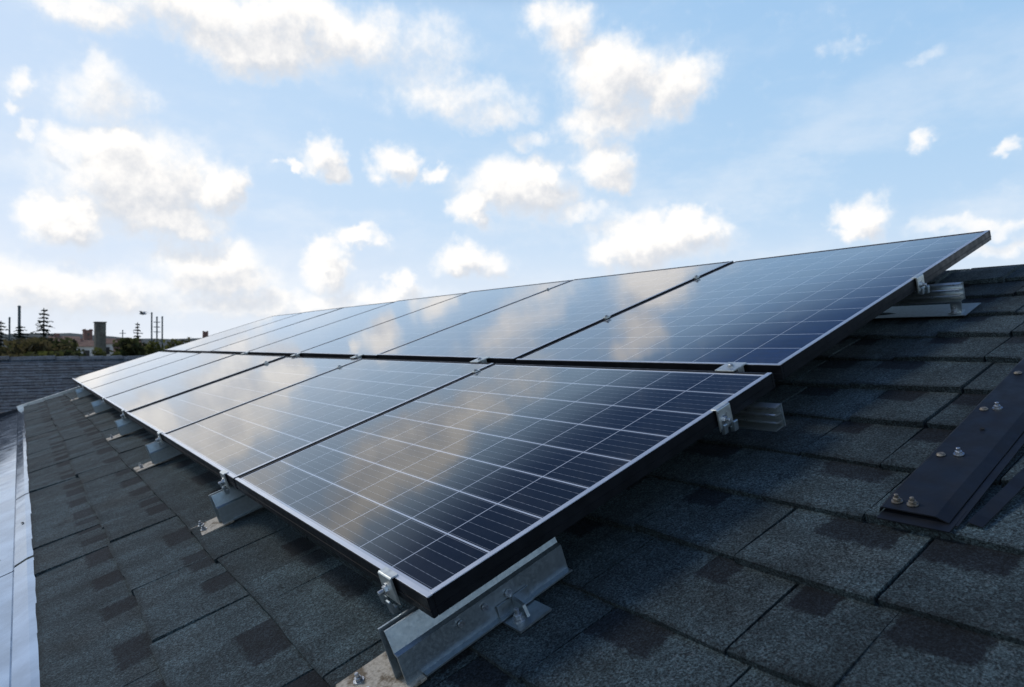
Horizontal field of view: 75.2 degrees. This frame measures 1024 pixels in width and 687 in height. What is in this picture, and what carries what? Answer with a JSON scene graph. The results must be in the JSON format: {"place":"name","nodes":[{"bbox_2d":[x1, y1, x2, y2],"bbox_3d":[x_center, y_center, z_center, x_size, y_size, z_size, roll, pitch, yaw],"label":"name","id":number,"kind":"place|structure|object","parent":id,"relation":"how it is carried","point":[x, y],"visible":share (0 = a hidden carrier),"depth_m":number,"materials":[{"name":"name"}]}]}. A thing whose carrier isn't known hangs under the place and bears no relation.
{"place":"outdoors","nodes":[
{"label":"outdoors","id":0,"kind":"place"},
{"bbox_2d":[48,333,79,342],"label":"distant house","id":1,"kind":"structure","parent":0,"point":[77,338],"depth_m":57.62,"materials":[{"name":"ceramic"}]},
{"bbox_2d":[0,355,144,565],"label":"neighbour house","id":2,"kind":"structure","parent":0,"point":[25,379],"depth_m":9.24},
{"bbox_2d":[82,329,92,339],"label":"brick tower","id":3,"kind":"structure","parent":0,"point":[87,334],"depth_m":125.89,"materials":[{"name":"red brick"}]},
{"bbox_2d":[93,322,106,355],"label":"chimney","id":4,"kind":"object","parent":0,"point":[99,334],"depth_m":63.46,"materials":[{"name":"grey concrete"}]},
{"bbox_2d":[2,333,200,348],"bbox_3d":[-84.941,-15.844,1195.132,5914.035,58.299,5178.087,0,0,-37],"label":"hills","id":5,"kind":"structure","parent":0,"point":[81,337],"depth_m":2349.75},
{"bbox_2d":[106,338,115,355],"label":"distant house","id":6,"kind":"structure","parent":0,"point":[109,342],"depth_m":96.29,"materials":[{"name":"paint"}]},
{"bbox_2d":[0,0,1023,338],"label":"sky","id":7,"kind":"structure","parent":0,"point":[212,166],"materials":[{"name":"blue"}]},
{"label":"ground","id":8,"kind":"structure","parent":0,"visible":0},
{"bbox_2d":[0,321,13,347],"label":"conifer","id":9,"kind":"object","parent":8,"relation":"on","point":[1,339],"visible":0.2,"depth_m":33.29,"materials":[{"name":"green plant"}]},
{"bbox_2d":[8,317,10,347],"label":"short pole","id":10,"kind":"object","parent":8,"relation":"on","point":[9,318],"visible":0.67,"depth_m":47.81,"materials":[{"name":"metal"}]},
{"bbox_2d":[0,339,24,353],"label":"bushy tree","id":11,"kind":"object","parent":8,"relation":"on","point":[10,343],"visible":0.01,"depth_m":28.64,"materials":[{"name":"green plant"}]},
{"bbox_2d":[1,352,24,356],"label":"bushy tree","id":12,"kind":"object","parent":8,"relation":"on","point":[9,355],"visible":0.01,"depth_m":22.27,"materials":[{"name":"green plant"}]},
{"bbox_2d":[7,325,28,344],"bbox_3d":[-25.048,2.874,33.525,7.452,7.651,7.303,0,0,-37],"label":"conifer","id":13,"kind":"object","parent":8,"relation":"on","point":[20,333],"visible":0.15,"depth_m":33.74,"materials":[{"name":"green plant"}]},
{"bbox_2d":[18,305,20,329],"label":"tall pole","id":14,"kind":"object","parent":8,"relation":"on","point":[19,315],"visible":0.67,"depth_m":48.14,"materials":[{"name":"metal"}]},
{"bbox_2d":[0,338,54,355],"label":"bushy tree","id":15,"kind":"object","parent":8,"relation":"on","point":[33,345],"visible":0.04,"depth_m":26.51,"materials":[{"name":"green plant"}]},
{"bbox_2d":[8,336,62,352],"bbox_3d":[-20.874,2.896,29.349,2.983,6.470,2.660,0,0,41],"label":"bushy tree","id":16,"kind":"object","parent":8,"relation":"on","point":[34,338],"visible":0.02,"depth_m":29.45,"materials":[{"name":"green plant"}]},
{"bbox_2d":[24,351,63,355],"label":"bushy tree","id":17,"kind":"object","parent":8,"relation":"on","point":[43,353],"visible":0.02,"depth_m":23.57,"materials":[{"name":"green plant"}]},
{"bbox_2d":[31,308,59,337],"bbox_3d":[-22.710,2.196,32.834,4.794,7.900,4.503,0,0,0],"label":"conifer","id":18,"kind":"object","parent":8,"relation":"on","point":[43,329],"visible":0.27,"depth_m":32.66,"materials":[{"name":"green plant"}]},
{"bbox_2d":[45,343,75,354],"bbox_3d":[-18.441,3.047,27.306,1.894,6.148,1.986,0,0,-37],"label":"bushy tree","id":19,"kind":"object","parent":8,"relation":"on","point":[65,347],"visible":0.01,"depth_m":27.28,"materials":[{"name":"green plant"}]},
{"bbox_2d":[40,337,85,355],"bbox_3d":[-19.377,2.926,28.244,2.258,6.398,2.172,0,0,-37],"label":"bushy tree","id":20,"kind":"object","parent":8,"relation":"on","point":[73,342],"visible":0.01,"depth_m":28.27,"materials":[{"name":"green plant"}]},
{"bbox_2d":[55,350,82,355],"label":"bushy tree","id":21,"kind":"object","parent":8,"relation":"on","point":[67,352],"visible":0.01,"depth_m":24.10,"materials":[{"name":"green plant"}]},
{"bbox_2d":[76,339,93,355],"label":"distant house","id":22,"kind":"structure","parent":8,"relation":"on","point":[87,346],"depth_m":86.44,"materials":[{"name":"paint"}]},
{"bbox_2d":[83,350,89,355],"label":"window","id":23,"kind":"structure","parent":22,"relation":"in","point":[87,352],"depth_m":86.27,"materials":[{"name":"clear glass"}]},
{"bbox_2d":[91,347,106,355],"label":"bushy tree","id":24,"kind":"object","parent":8,"relation":"on","point":[98,350],"visible":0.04,"depth_m":27.95,"materials":[{"name":"green plant"}]},
{"bbox_2d":[109,337,147,355],"bbox_3d":[-17.948,2.905,31.134,2.061,6.466,2.494,0,0,-37],"label":"bushy tree","id":25,"kind":"object","parent":8,"relation":"on","point":[128,346],"visible":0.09,"depth_m":30.82,"materials":[{"name":"green plant"}]},
{"bbox_2d":[133,322,144,346],"bbox_3d":[-21.530,2.471,38.423,2.695,7.400,2.628,0,0,16],"label":"conifer","id":26,"kind":"object","parent":8,"relation":"on","point":[137,330],"visible":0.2,"depth_m":38.31,"materials":[{"name":"green plant"}]},
{"bbox_2d":[151,312,152,341],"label":"utility pole","id":27,"kind":"object","parent":8,"relation":"on","point":[151,324],"visible":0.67,"depth_m":52.70,"materials":[{"name":"metal"}]},
{"bbox_2d":[145,338,167,354],"bbox_3d":[-17.746,2.926,33.591,1.847,6.447,1.717,0,0,-37],"label":"bushy tree","id":28,"kind":"object","parent":8,"relation":"on","point":[152,345],"visible":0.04,"depth_m":33.42,"materials":[{"name":"green plant"}]},
{"bbox_2d":[154,316,159,351],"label":"utility pole","id":29,"kind":"object","parent":8,"relation":"on","point":[157,322],"visible":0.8,"depth_m":54.64,"materials":[{"name":"metal"}]},
{"bbox_2d":[161,316,162,347],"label":"utility pole","id":30,"kind":"object","parent":8,"relation":"on","point":[161,331],"visible":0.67,"depth_m":53.06,"materials":[{"name":"metal"}]},
{"bbox_2d":[164,338,187,349],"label":"bushy tree","id":31,"kind":"object","parent":8,"relation":"on","point":[171,344],"visible":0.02,"depth_m":35.45,"materials":[{"name":"green plant"}]},
{"bbox_2d":[178,337,191,343],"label":"bushy tree","id":32,"kind":"object","parent":8,"relation":"on","point":[189,339],"depth_m":37.69,"materials":[{"name":"green plant"}]},
{"bbox_2d":[202,331,207,337],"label":"chimney stack","id":33,"kind":"object","parent":8,"relation":"on","point":[204,334],"visible":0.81,"depth_m":43.48,"materials":[{"name":"red brick"}]},
{"bbox_2d":[17,264,1023,686],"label":"roof","id":34,"kind":"structure","parent":8,"relation":"on","point":[783,556],"depth_m":1.31,"materials":[{"name":"grey asphalt"}]},
{"bbox_2d":[0,408,39,686],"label":"gutter","id":35,"kind":"object","parent":34,"relation":"attached to","point":[19,660],"visible":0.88,"depth_m":2.18,"materials":[{"name":"white metal"}]},
{"bbox_2d":[70,388,91,400],"bbox_3d":[-4.335,0.470,6.859,0.425,0.094,0.112,-23,13,-34],"label":"mounting bracket","id":36,"kind":"object","parent":34,"relation":"attached to","point":[80,393],"visible":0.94,"depth_m":6.77,"materials":[{"name":"metal"}]},
{"bbox_2d":[72,351,175,385],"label":"solar panel","id":37,"kind":"object","parent":36,"relation":"on","point":[112,369],"visible":0.64,"depth_m":7.51,"materials":[{"name":"blue glass"}]},
{"bbox_2d":[85,399,112,416],"bbox_3d":[-3.205,0.463,5.332,0.425,0.094,0.112,-23,13,-34],"label":"mounting bracket","id":38,"kind":"object","parent":34,"relation":"attached to","point":[98,406],"visible":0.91,"depth_m":5.25,"materials":[{"name":"metal"}]},
{"bbox_2d":[106,417,142,440],"bbox_3d":[-2.235,0.458,4.022,0.425,0.094,0.112,-23,13,-34],"label":"mounting bracket","id":39,"kind":"object","parent":34,"relation":"attached to","point":[126,427],"visible":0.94,"depth_m":3.94,"materials":[{"name":"metal"}]},
{"bbox_2d":[133,440,182,472],"bbox_3d":[-1.526,0.453,3.066,0.425,0.094,0.112,-23,13,-34],"label":"mounting bracket","id":40,"kind":"object","parent":34,"relation":"attached to","point":[157,453],"visible":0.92,"depth_m":2.98,"materials":[{"name":"metal"}]},
{"bbox_2d":[191,485,262,534],"bbox_3d":[-0.785,0.449,2.066,0.425,0.094,0.112,-23,13,-34],"label":"mounting bracket","id":41,"kind":"object","parent":34,"relation":"attached to","point":[232,505],"visible":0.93,"depth_m":1.98,"materials":[{"name":"metal"}]},
{"bbox_2d":[218,470,229,493],"bbox_3d":[-0.858,0.412,1.976,0.028,0.065,0.047,0,0,-37],"label":"end clamp","id":42,"kind":"object","parent":41,"relation":"attached to","point":[223,480],"visible":1,"depth_m":1.97,"materials":[{"name":"metal"}]},
{"bbox_2d":[336,537,572,686],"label":"mounting bracket","id":43,"kind":"object","parent":34,"relation":"attached to","point":[418,644],"visible":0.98,"depth_m":1.09,"materials":[{"name":"metal"}]},
{"bbox_2d":[235,363,775,618],"bbox_3d":[-0.088,0.243,1.714,0.964,0.037,1.113,-23,13,-34],"label":"solar panel","id":44,"kind":"object","parent":43,"relation":"on","point":[441,500],"visible":1,"depth_m":1.47,"materials":[{"name":"blue glass"}]},
{"bbox_2d":[377,567,400,613],"bbox_3d":[-0.207,0.408,1.096,0.028,0.065,0.047,0,0,-37],"label":"end clamp","id":45,"kind":"object","parent":44,"relation":"attached to","point":[386,577],"visible":1,"depth_m":1.09,"materials":[{"name":"metal"}]},
{"bbox_2d":[711,402,738,434],"bbox_3d":[0.456,0.162,1.416,0.047,0.062,0.033,-23,13,-34],"label":"end clamp","id":46,"kind":"object","parent":44,"relation":"attached to","point":[724,415],"visible":1,"depth_m":1.41,"materials":[{"name":"metal"}]},
{"bbox_2d":[730,402,785,431],"bbox_3d":[-1.792,0.192,4.724,0.079,0.099,8.074,-23,13,-34],"label":"mounting rail","id":47,"kind":"object","parent":34,"relation":"attached to","point":[765,416],"visible":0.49,"depth_m":1.50,"materials":[{"name":"metal"}]},
{"bbox_2d":[80,352,198,392],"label":"solar panel","id":48,"kind":"object","parent":47,"relation":"on","point":[88,385],"visible":0.62,"depth_m":6.54,"materials":[{"name":"blue glass"}]},
{"bbox_2d":[90,352,234,402],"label":"solar panel","id":49,"kind":"object","parent":47,"relation":"on","point":[146,377],"visible":0.79,"depth_m":5.51,"materials":[{"name":"blue glass"}]},
{"bbox_2d":[104,354,284,416],"bbox_3d":[-2.216,0.256,4.588,0.964,0.037,1.226,-23,13,-34],"label":"solar panel","id":50,"kind":"object","parent":47,"relation":"on","point":[165,388],"visible":0.82,"depth_m":4.48,"materials":[{"name":"blue glass"}]},
{"bbox_2d":[120,409,125,420],"bbox_3d":[-2.287,0.421,3.905,0.028,0.065,0.047,0,0,-37],"label":"end clamp","id":51,"kind":"object","parent":50,"relation":"attached to","point":[123,418],"visible":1,"depth_m":3.89,"materials":[{"name":"metal"}]},
{"bbox_2d":[127,357,359,441],"bbox_3d":[-1.485,0.254,3.601,0.964,0.037,1.209,-23,13,-34],"label":"solar panel","id":52,"kind":"object","parent":47,"relation":"on","point":[170,414],"visible":0.84,"depth_m":3.49,"materials":[{"name":"blue glass"}]},
{"bbox_2d":[155,431,162,446],"bbox_3d":[-1.534,0.416,2.889,0.028,0.065,0.047,0,0,-37],"label":"end clamp","id":53,"kind":"object","parent":52,"relation":"attached to","point":[159,439],"visible":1,"depth_m":2.88,"materials":[{"name":"metal"}]},
{"bbox_2d":[163,358,493,488],"bbox_3d":[-0.772,0.247,2.638,0.964,0.037,1.165,-23,13,-34],"label":"solar panel","id":54,"kind":"object","parent":47,"relation":"on","point":[244,439],"visible":0.86,"depth_m":2.49,"materials":[{"name":"blue glass"}]},
{"bbox_2d":[874,302,980,318],"bbox_3d":[1.294,-0.123,2.169,0.130,0.042,0.365,-23,13,-34],"label":"roof flashing","id":55,"kind":"object","parent":34,"relation":"on","point":[954,309],"visible":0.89,"depth_m":2.12,"materials":[{"name":"metal"}]},
{"bbox_2d":[895,282,964,304],"bbox_3d":[-1.039,-0.126,5.265,0.079,0.099,8.102,-23,13,-34],"label":"mounting rail","id":56,"kind":"object","parent":34,"relation":"attached to","point":[945,292],"visible":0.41,"depth_m":2.04,"materials":[{"name":"metal"}]},
{"bbox_2d":[165,313,299,351],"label":"solar panel","id":57,"kind":"object","parent":56,"relation":"on","point":[217,336],"visible":0.67,"depth_m":8.14,"materials":[{"name":"blue glass"}]},
{"bbox_2d":[184,307,343,352],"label":"solar panel","id":58,"kind":"object","parent":56,"relation":"on","point":[244,335],"visible":0.72,"depth_m":7.13,"materials":[{"name":"blue glass"}]},
{"bbox_2d":[210,302,392,353],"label":"solar panel","id":59,"kind":"object","parent":56,"relation":"on","point":[258,341],"visible":0.62,"depth_m":6.13,"materials":[{"name":"blue glass"}]},
{"bbox_2d":[248,293,464,356],"bbox_3d":[-1.216,-0.147,5.200,1.409,0.038,1.209,-23,13,-34],"label":"solar panel","id":60,"kind":"object","parent":56,"relation":"on","point":[289,346],"visible":0.63,"depth_m":5.13,"materials":[{"name":"blue glass"}]},
{"bbox_2d":[298,280,570,358],"bbox_3d":[-0.499,-0.152,4.231,1.409,0.037,1.180,-23,14,-34],"label":"solar panel","id":61,"kind":"object","parent":56,"relation":"on","point":[372,342],"visible":0.73,"depth_m":4.13,"materials":[{"name":"blue glass"}]},
{"bbox_2d":[350,354,363,358],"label":"clamp","id":62,"kind":"object","parent":61,"relation":"attached to","point":[358,356],"visible":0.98,"depth_m":3.48,"materials":[{"name":"metal"}]},
{"bbox_2d":[377,261,733,363],"bbox_3d":[0.201,-0.155,3.287,1.409,0.037,1.150,-23,14,-34],"label":"solar panel","id":63,"kind":"object","parent":56,"relation":"on","point":[511,333],"visible":0.78,"depth_m":3.14,"materials":[{"name":"blue glass"}]},
{"bbox_2d":[470,357,489,362],"bbox_3d":[-0.121,0.076,2.561,0.060,0.044,0.055,-23,13,-34],"label":"clamp","id":64,"kind":"object","parent":63,"relation":"attached to","point":[481,360],"visible":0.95,"depth_m":2.54,"materials":[{"name":"metal"}]},
{"bbox_2d":[516,230,990,379],"bbox_3d":[0.863,-0.156,2.395,1.409,0.037,1.049,-23,13,-34],"label":"solar panel","id":65,"kind":"object","parent":56,"relation":"on","point":[782,317],"visible":0.91,"depth_m":2.19,"materials":[{"name":"blue glass"}]},
{"bbox_2d":[715,362,746,371],"bbox_3d":[0.549,0.072,1.657,0.060,0.044,0.055,-23,13,-34],"label":"clamp","id":66,"kind":"object","parent":65,"relation":"attached to","point":[733,367],"visible":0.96,"depth_m":1.65,"materials":[{"name":"metal"}]},
{"bbox_2d":[911,274,929,294],"bbox_3d":[1.241,-0.176,2.013,0.047,0.062,0.033,-23,13,-34],"label":"end clamp","id":67,"kind":"object","parent":65,"relation":"attached to","point":[921,283],"visible":1,"depth_m":2.00,"materials":[{"name":"metal"}]},
{"bbox_2d":[876,358,1023,532],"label":"flashing strip","id":68,"kind":"object","parent":34,"relation":"attached to","point":[937,488],"visible":1,"depth_m":1.18,"materials":[{"name":"black paint"}]},
{"bbox_2d":[966,468,1023,527],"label":"loose strip","id":69,"kind":"object","parent":34,"relation":"on","point":[995,505],"visible":1,"depth_m":1.07,"materials":[{"name":"black paint"}]}
]}

